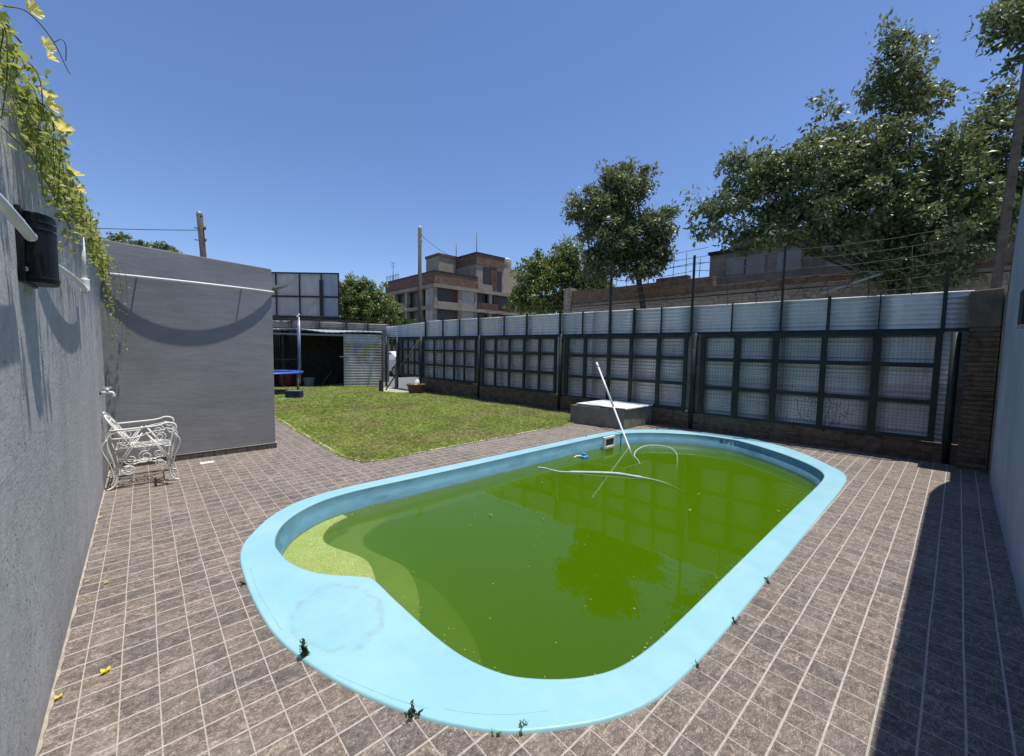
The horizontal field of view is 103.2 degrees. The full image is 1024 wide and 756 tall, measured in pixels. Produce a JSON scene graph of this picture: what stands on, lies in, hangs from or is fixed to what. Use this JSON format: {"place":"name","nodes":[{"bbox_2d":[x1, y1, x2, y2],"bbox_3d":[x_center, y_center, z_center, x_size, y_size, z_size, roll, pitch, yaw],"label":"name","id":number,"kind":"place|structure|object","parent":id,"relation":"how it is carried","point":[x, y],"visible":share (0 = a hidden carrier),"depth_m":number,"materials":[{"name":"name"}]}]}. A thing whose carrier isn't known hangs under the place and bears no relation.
{"place":"outdoors","nodes":[
{"label":"outdoors","id":0,"kind":"place"},
{"bbox_2d":[384,387,407,391],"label":"path","id":1,"kind":"structure","parent":0,"point":[390,389],"depth_m":15.06,"materials":[{"name":"beige concrete"}]},
{"bbox_2d":[385,340,419,389],"bbox_3d":[-4.030,-0.453,14.865,1.401,1.931,0.054,2,4,12],"label":"brace pole","id":2,"kind":"object","parent":1,"relation":"on","point":[402,364],"visible":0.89,"depth_m":14.84,"materials":[{"name":"wood"}]},
{"bbox_2d":[383,374,418,388],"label":"street","id":3,"kind":"structure","parent":0,"point":[403,381],"depth_m":20.00,"materials":[{"name":"concrete"}]},
{"bbox_2d":[389,351,399,376],"bbox_3d":[-7.228,-0.889,24.432,4.170,1.450,1.705,4,5,36],"label":"parked car","id":4,"kind":"object","parent":3,"relation":"on","point":[392,355],"visible":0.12,"depth_m":23.18,"materials":[{"name":"white paint"}]},
{"bbox_2d":[0,0,1023,321],"label":"sky","id":5,"kind":"structure","parent":0,"point":[317,136],"materials":[{"name":"blue"}]},
{"bbox_2d":[39,419,1023,755],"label":"pool deck","id":6,"kind":"structure","parent":0,"point":[881,615],"depth_m":2.21,"materials":[{"name":"tile"}]},
{"bbox_2d":[35,470,110,755],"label":"mortar joint","id":7,"kind":"object","parent":6,"relation":"on","point":[48,712],"visible":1,"depth_m":2.06,"materials":[{"name":"beige concrete"}]},
{"bbox_2d":[100,666,110,673],"bbox_3d":[-1.982,1.420,1.976,0.041,0.016,0.047,-3,5,-42],"label":"fallen flower","id":8,"kind":"object","parent":6,"relation":"on","point":[104,670],"visible":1,"depth_m":1.97,"materials":[{"name":"yellow plant"}]},
{"bbox_2d":[101,412,180,490],"bbox_3d":[-4.335,0.782,4.764,0.663,0.835,0.573,-3,5,-42],"label":"garden chair","id":9,"kind":"object","parent":6,"relation":"on","point":[119,431],"visible":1,"depth_m":4.70,"materials":[{"name":"white paint"}]},
{"bbox_2d":[154,476,171,486],"bbox_3d":[-3.954,1.166,4.598,0.155,0.105,0.015,-3,5,-42],"label":"iron bracket","id":10,"kind":"object","parent":6,"relation":"on","point":[156,482],"visible":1,"depth_m":4.57,"materials":[{"name":"metal"}]},
{"bbox_2d":[99,239,289,469],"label":"garden shed","id":11,"kind":"structure","parent":6,"relation":"on","point":[196,363],"depth_m":5.60,"materials":[{"name":"paint"}]},
{"bbox_2d":[107,272,273,292],"bbox_3d":[-4.311,-1.296,5.563,1.854,0.065,0.130,-3,5,-42],"label":"water pipe","id":12,"kind":"object","parent":11,"relation":"attached to","point":[175,280],"visible":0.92,"depth_m":5.44,"materials":[{"name":"white plastic"}]},
{"bbox_2d":[200,461,213,463],"bbox_3d":[-4.142,1.148,5.508,0.150,0.008,0.110,-3,5,-42],"label":"drain cover","id":13,"kind":"object","parent":6,"relation":"on","point":[206,462],"visible":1,"depth_m":5.50,"materials":[{"name":"white plastic"}]},
{"bbox_2d":[299,638,309,660],"bbox_3d":[-1.063,1.392,2.077,0.054,0.121,0.040,0,4,-19],"label":"weed","id":14,"kind":"object","parent":6,"relation":"on","point":[304,650],"visible":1,"depth_m":2.08,"materials":[{"name":"green plant"}]},
{"bbox_2d":[404,699,423,720],"bbox_3d":[-0.433,1.447,1.764,0.083,0.073,0.060,-1,5,-29],"label":"weed","id":15,"kind":"object","parent":6,"relation":"on","point":[409,713],"visible":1,"depth_m":1.76,"materials":[{"name":"green plant"}]},
{"bbox_2d":[517,719,527,735],"bbox_3d":[0.040,1.472,1.708,0.034,0.042,0.068,3,5,31],"label":"weed","id":16,"kind":"object","parent":6,"relation":"on","point":[520,725],"visible":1,"depth_m":1.71,"materials":[{"name":"green plant"}]},
{"bbox_2d":[570,400,652,429],"bbox_3d":[2.231,0.794,9.031,1.420,0.468,1.220,-3,5,-42],"label":"pump box","id":17,"kind":"object","parent":6,"relation":"on","point":[600,413],"visible":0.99,"depth_m":8.70,"materials":[{"name":"concrete"}]},
{"bbox_2d":[419,378,957,464],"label":"brick wall","id":18,"kind":"structure","parent":6,"relation":"on","point":[902,448],"depth_m":7.79,"materials":[{"name":"brown brick"}]},
{"bbox_2d":[385,227,974,463],"bbox_3d":[0.782,-1.017,11.134,15.830,3.700,0.197,4,5,41],"label":"boundary fence","id":19,"kind":"object","parent":18,"relation":"on","point":[895,364],"visible":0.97,"depth_m":7.81,"materials":[{"name":"grey metal"}]},
{"bbox_2d":[779,386,871,430],"bbox_3d":[5.302,0.537,7.093,1.501,0.756,0.064,4,5,40],"label":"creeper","id":20,"kind":"object","parent":19,"relation":"attached to","point":[822,412],"visible":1,"depth_m":7.02,"materials":[{"name":"green plant"}]},
{"bbox_2d":[956,288,1004,472],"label":"brick pillar","id":21,"kind":"structure","parent":6,"relation":"on","point":[985,314],"depth_m":5.64,"materials":[{"name":"brown brick"}]},
{"bbox_2d":[987,189,1023,618],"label":"garden wall","id":22,"kind":"structure","parent":6,"relation":"on","point":[1005,467],"depth_m":3.94,"materials":[{"name":"grey paint"}]},
{"bbox_2d":[1016,289,1023,328],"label":"wall lamp","id":23,"kind":"object","parent":22,"relation":"attached to","point":[1020,323],"visible":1,"depth_m":2.60,"materials":[{"name":"plastic"}]},
{"bbox_2d":[240,429,846,734],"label":"swimming pool","id":24,"kind":"structure","parent":0,"point":[661,558],"depth_m":4.61,"materials":[{"name":"green liquid"}]},
{"bbox_2d":[325,446,814,676],"bbox_3d":[1.561,1.451,5.236,6.649,0.003,3.238,-3,5,-42],"label":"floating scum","id":25,"kind":"object","parent":24,"relation":"in","point":[555,554],"visible":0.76,"depth_m":3.01,"materials":[{"name":"green plant"}]},
{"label":"pool water","id":26,"kind":"structure","parent":24,"relation":"in","visible":0},
{"bbox_2d":[573,453,588,458],"bbox_3d":[1.174,1.316,6.823,0.284,0.100,0.170,-3,5,-42],"label":"chlorine float","id":27,"kind":"object","parent":26,"relation":"on","point":[583,456],"visible":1,"depth_m":6.80,"materials":[{"name":"blue plastic"}]},
{"bbox_2d":[538,467,685,492],"bbox_3d":[1.422,1.490,5.923,2.125,0.248,0.140,2,4,11],"label":"vacuum hose","id":28,"kind":"object","parent":26,"relation":"on","point":[608,473],"visible":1,"depth_m":5.89,"materials":[{"name":"white plastic"}]},
{"bbox_2d":[596,362,648,497],"bbox_3d":[2.115,0.856,8.012,0.048,2.266,2.347,0,4,-12],"label":"pool pole","id":29,"kind":"object","parent":26,"relation":"in","point":[611,401],"visible":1,"depth_m":7.90,"materials":[{"name":"white plastic"}]},
{"bbox_2d":[633,445,677,470],"bbox_3d":[2.567,1.420,7.239,0.736,0.186,1.331,2,4,20],"label":"vacuum hose","id":30,"kind":"object","parent":26,"relation":"on","point":[660,446],"visible":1,"depth_m":7.36,"materials":[{"name":"white plastic"}]},
{"bbox_2d":[990,60,1023,289],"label":"timber post","id":31,"kind":"object","parent":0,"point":[1006,213],"visible":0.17,"depth_m":7.37,"materials":[{"name":"brown wood"}]},
{"label":"lawn soil","id":32,"kind":"structure","parent":0,"visible":0},
{"bbox_2d":[273,328,382,386],"bbox_3d":[-8.479,-0.859,16.467,6.100,2.342,2.520,0,4,-18],"label":"tin shelter","id":33,"kind":"object","parent":32,"relation":"on","point":[322,351],"visible":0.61,"depth_m":17.57,"materials":[{"name":"black metal"}]},
{"bbox_2d":[279,374,293,386],"bbox_3d":[-8.765,0.071,15.765,0.516,0.575,0.524,-3,5,-42],"label":"drum","id":34,"kind":"object","parent":33,"relation":"on","point":[289,380],"visible":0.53,"depth_m":15.59,"materials":[{"name":"red plastic"}]},
{"bbox_2d":[303,377,314,386],"bbox_3d":[-7.992,0.172,15.978,0.450,0.370,0.450,-3,5,-42],"label":"bucket","id":35,"kind":"object","parent":33,"relation":"on","point":[309,381],"visible":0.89,"depth_m":15.83,"materials":[{"name":"grey plastic"}]},
{"bbox_2d":[339,333,381,385],"bbox_3d":[-5.983,-0.701,16.035,1.560,2.074,0.100,0,4,-18],"label":"sheet door","id":36,"kind":"structure","parent":33,"relation":"attached to","point":[362,359],"depth_m":16.07,"materials":[{"name":"silver metal"}]},
{"bbox_2d":[272,315,388,381],"bbox_3d":[-9.231,-1.262,17.653,7.431,2.956,0.110,0,4,-18],"label":"pergola","id":37,"kind":"object","parent":32,"relation":"on","point":[346,325],"visible":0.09,"depth_m":18.17,"materials":[{"name":"grey wood"}]},
{"bbox_2d":[379,380,383,391],"bbox_3d":[-4.670,0.296,14.479,0.141,0.478,0.141,-2,5,-34],"label":"stump post","id":38,"kind":"object","parent":32,"relation":"on","point":[381,388],"visible":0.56,"depth_m":14.42,"materials":[{"name":"wood"}]},
{"bbox_2d":[406,383,425,392],"bbox_3d":[-3.337,0.383,14.102,0.650,0.360,0.650,-3,5,-42],"label":"planter tub","id":39,"kind":"object","parent":32,"relation":"on","point":[412,388],"visible":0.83,"depth_m":13.87,"materials":[{"name":"brown plastic"}]},
{"bbox_2d":[275,417,568,461],"bbox_3d":[-2.926,0.859,9.888,4.706,0.012,7.589,-3,5,-42],"label":"lawn edging","id":40,"kind":"object","parent":32,"relation":"on","point":[420,451],"visible":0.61,"depth_m":6.68,"materials":[{"name":"grey concrete"}]},
{"bbox_2d":[274,383,574,461],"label":"grass","id":41,"kind":"structure","parent":32,"relation":"on","point":[380,424],"depth_m":9.01,"materials":[{"name":"green plant"}]},
{"bbox_2d":[272,314,303,389],"bbox_3d":[-8.108,-0.834,13.622,1.950,2.660,1.983,-3,5,-42],"label":"trampoline","id":42,"kind":"object","parent":41,"relation":"on","point":[286,372],"visible":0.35,"depth_m":13.62,"materials":[{"name":"blue plastic"}]},
{"bbox_2d":[285,390,303,397],"bbox_3d":[-6.616,0.503,12.325,0.460,0.262,0.220,1,4,0],"label":"weight block","id":43,"kind":"object","parent":41,"relation":"on","point":[294,393],"depth_m":12.22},
{"label":"ground","id":44,"kind":"structure","parent":0,"visible":0},
{"bbox_2d":[0,73,108,755],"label":"garden wall","id":45,"kind":"structure","parent":44,"relation":"on","point":[54,468],"depth_m":1.83,"materials":[{"name":"grey paint"}]},
{"bbox_2d":[0,193,37,241],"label":"water pipe","id":46,"kind":"object","parent":45,"relation":"attached to","point":[9,212],"visible":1,"depth_m":1.34,"materials":[{"name":"white plastic"}]},
{"bbox_2d":[13,204,60,288],"bbox_3d":[-2.061,-0.556,1.775,0.098,0.305,0.310,-3,5,-42],"label":"wall lamp","id":47,"kind":"object","parent":45,"relation":"attached to","point":[37,263],"visible":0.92,"depth_m":1.72,"materials":[{"name":"black plastic"}]},
{"bbox_2d":[0,0,131,374],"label":"flowering vine","id":48,"kind":"object","parent":45,"relation":"attached to","point":[51,160],"visible":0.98,"depth_m":1.75,"materials":[{"name":"green plant"}]},
{"bbox_2d":[59,237,89,293],"bbox_3d":[-2.804,-0.825,2.566,0.065,0.443,1.703,-3,5,-41],"label":"water pipe","id":49,"kind":"object","parent":45,"relation":"attached to","point":[83,283],"visible":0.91,"depth_m":3.16,"materials":[{"name":"white plastic"}]},
{"bbox_2d":[99,387,115,396],"bbox_3d":[-4.435,0.153,4.444,0.129,0.109,0.052,-3,5,-42],"label":"water tap","id":50,"kind":"object","parent":45,"relation":"attached to","point":[107,391],"visible":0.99,"depth_m":4.44,"materials":[{"name":"white plastic"}]},
{"bbox_2d":[105,231,180,252],"bbox_3d":[-16.356,-3.185,18.230,3.113,6.595,1.407,-1,4,-22],"label":"leafy tree","id":51,"kind":"object","parent":44,"relation":"on","point":[120,237],"visible":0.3,"depth_m":17.93,"materials":[{"name":"green plant"}]},
{"bbox_2d":[194,211,206,257],"bbox_3d":[-10.947,-2.664,14.653,0.310,6.245,1.096,0,4,-14],"label":"utility pole","id":52,"kind":"object","parent":44,"relation":"on","point":[201,228],"visible":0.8,"depth_m":14.09,"materials":[{"name":"grey concrete"}]},
{"bbox_2d":[101,228,198,230],"bbox_3d":[-19.621,-5.338,12.120,18.065,0.900,0.022,0,4,-12],"label":"power cable","id":53,"kind":"object","parent":52,"relation":"attached to","point":[136,229],"visible":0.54,"depth_m":13.64,"materials":[{"name":"rubber"}]},
{"bbox_2d":[271,272,339,321],"bbox_3d":[-12.370,-3.039,23.482,5.993,5.585,2.778,1,4,0],"label":"clad cabin","id":54,"kind":"object","parent":44,"relation":"on","point":[311,294],"visible":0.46,"depth_m":22.05,"materials":[{"name":"black metal"}]},
{"bbox_2d":[389,317,424,349],"bbox_3d":[-7.566,-2.658,30.867,5.234,4.098,3.508,1,4,5],"label":"leafy tree","id":55,"kind":"object","parent":44,"relation":"on","point":[393,340],"visible":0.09,"depth_m":30.51,"materials":[{"name":"green plant"}]},
{"bbox_2d":[385,232,535,350],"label":"brick building","id":56,"kind":"structure","parent":44,"relation":"on","point":[473,283],"depth_m":46.35,"materials":[{"name":"brown brick"}]},
{"bbox_2d":[437,309,456,320],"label":"window","id":57,"kind":"structure","parent":56,"relation":"in","point":[441,313],"depth_m":43.44,"materials":[{"name":"grey glass"}]},
{"bbox_2d":[437,288,456,302],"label":"window","id":58,"kind":"structure","parent":56,"relation":"in","point":[446,295],"depth_m":43.38,"materials":[{"name":"grey glass"}]},
{"bbox_2d":[483,267,489,284],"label":"window","id":59,"kind":"structure","parent":56,"relation":"in","point":[486,271],"depth_m":46.74,"materials":[{"name":"grey glass"}]},
{"bbox_2d":[490,267,496,290],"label":"window","id":60,"kind":"structure","parent":56,"relation":"in","point":[493,271],"depth_m":47.50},
{"bbox_2d":[497,271,501,292],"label":"window","id":61,"kind":"structure","parent":56,"relation":"in","point":[499,274],"depth_m":48.13,"materials":[{"name":"grey glass"}]},
{"bbox_2d":[492,296,512,311],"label":"window","id":62,"kind":"structure","parent":56,"relation":"in","point":[500,301],"depth_m":48.67,"materials":[{"name":"grey glass"}]},
{"bbox_2d":[505,258,510,268],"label":"water tank","id":63,"kind":"object","parent":56,"relation":"on","point":[508,263],"visible":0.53,"depth_m":51.12,"materials":[{"name":"white plastic"}]},
{"bbox_2d":[502,233,618,314],"bbox_3d":[2.739,-3.848,22.174,6.474,7.906,3.604,0,4,-10],"label":"leafy tree","id":64,"kind":"object","parent":44,"relation":"on","point":[561,269],"visible":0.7,"depth_m":21.44,"materials":[{"name":"green plant"}]},
{"bbox_2d":[563,247,1012,312],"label":"masonry wall","id":65,"kind":"structure","parent":44,"relation":"on","point":[575,297],"depth_m":14.55,"materials":[{"name":"brick"}]},
{"bbox_2d":[708,199,1017,284],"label":"block building","id":66,"kind":"structure","parent":44,"relation":"on","point":[805,270],"depth_m":15.68,"materials":[{"name":"grey concrete"}]},
{"bbox_2d":[961,0,1023,91],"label":"leafy tree","id":67,"kind":"object","parent":44,"relation":"on","point":[1011,23],"visible":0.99,"depth_m":8.03,"materials":[{"name":"green plant"}]},
{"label":"pavement","id":68,"kind":"structure","parent":0,"visible":0},
{"bbox_2d":[339,271,405,338],"bbox_3d":[-10.133,-3.878,28.034,5.527,6.820,3.620,1,4,-6],"label":"leafy tree","id":69,"kind":"object","parent":68,"relation":"on","point":[359,299],"visible":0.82,"depth_m":27.39,"materials":[{"name":"green plant"}]},
{"bbox_2d":[418,226,421,322],"bbox_3d":[-5.899,-4.992,25.935,0.304,9.472,1.024,0,4,-11],"label":"utility pole","id":70,"kind":"object","parent":68,"relation":"on","point":[419,274],"visible":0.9,"depth_m":25.88,"materials":[{"name":"brown wood"}]},
{"bbox_2d":[559,155,683,308],"bbox_3d":[3.977,-3.799,15.184,4.574,8.728,2.792,0,4,-9],"label":"leafy tree","id":71,"kind":"object","parent":68,"relation":"on","point":[622,232],"visible":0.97,"depth_m":14.54,"materials":[{"name":"green plant"}]},
{"bbox_2d":[680,7,1023,295],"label":"leafy tree","id":72,"kind":"object","parent":68,"relation":"on","point":[868,181],"visible":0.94,"depth_m":9.61,"materials":[{"name":"green plant"}]}
]}

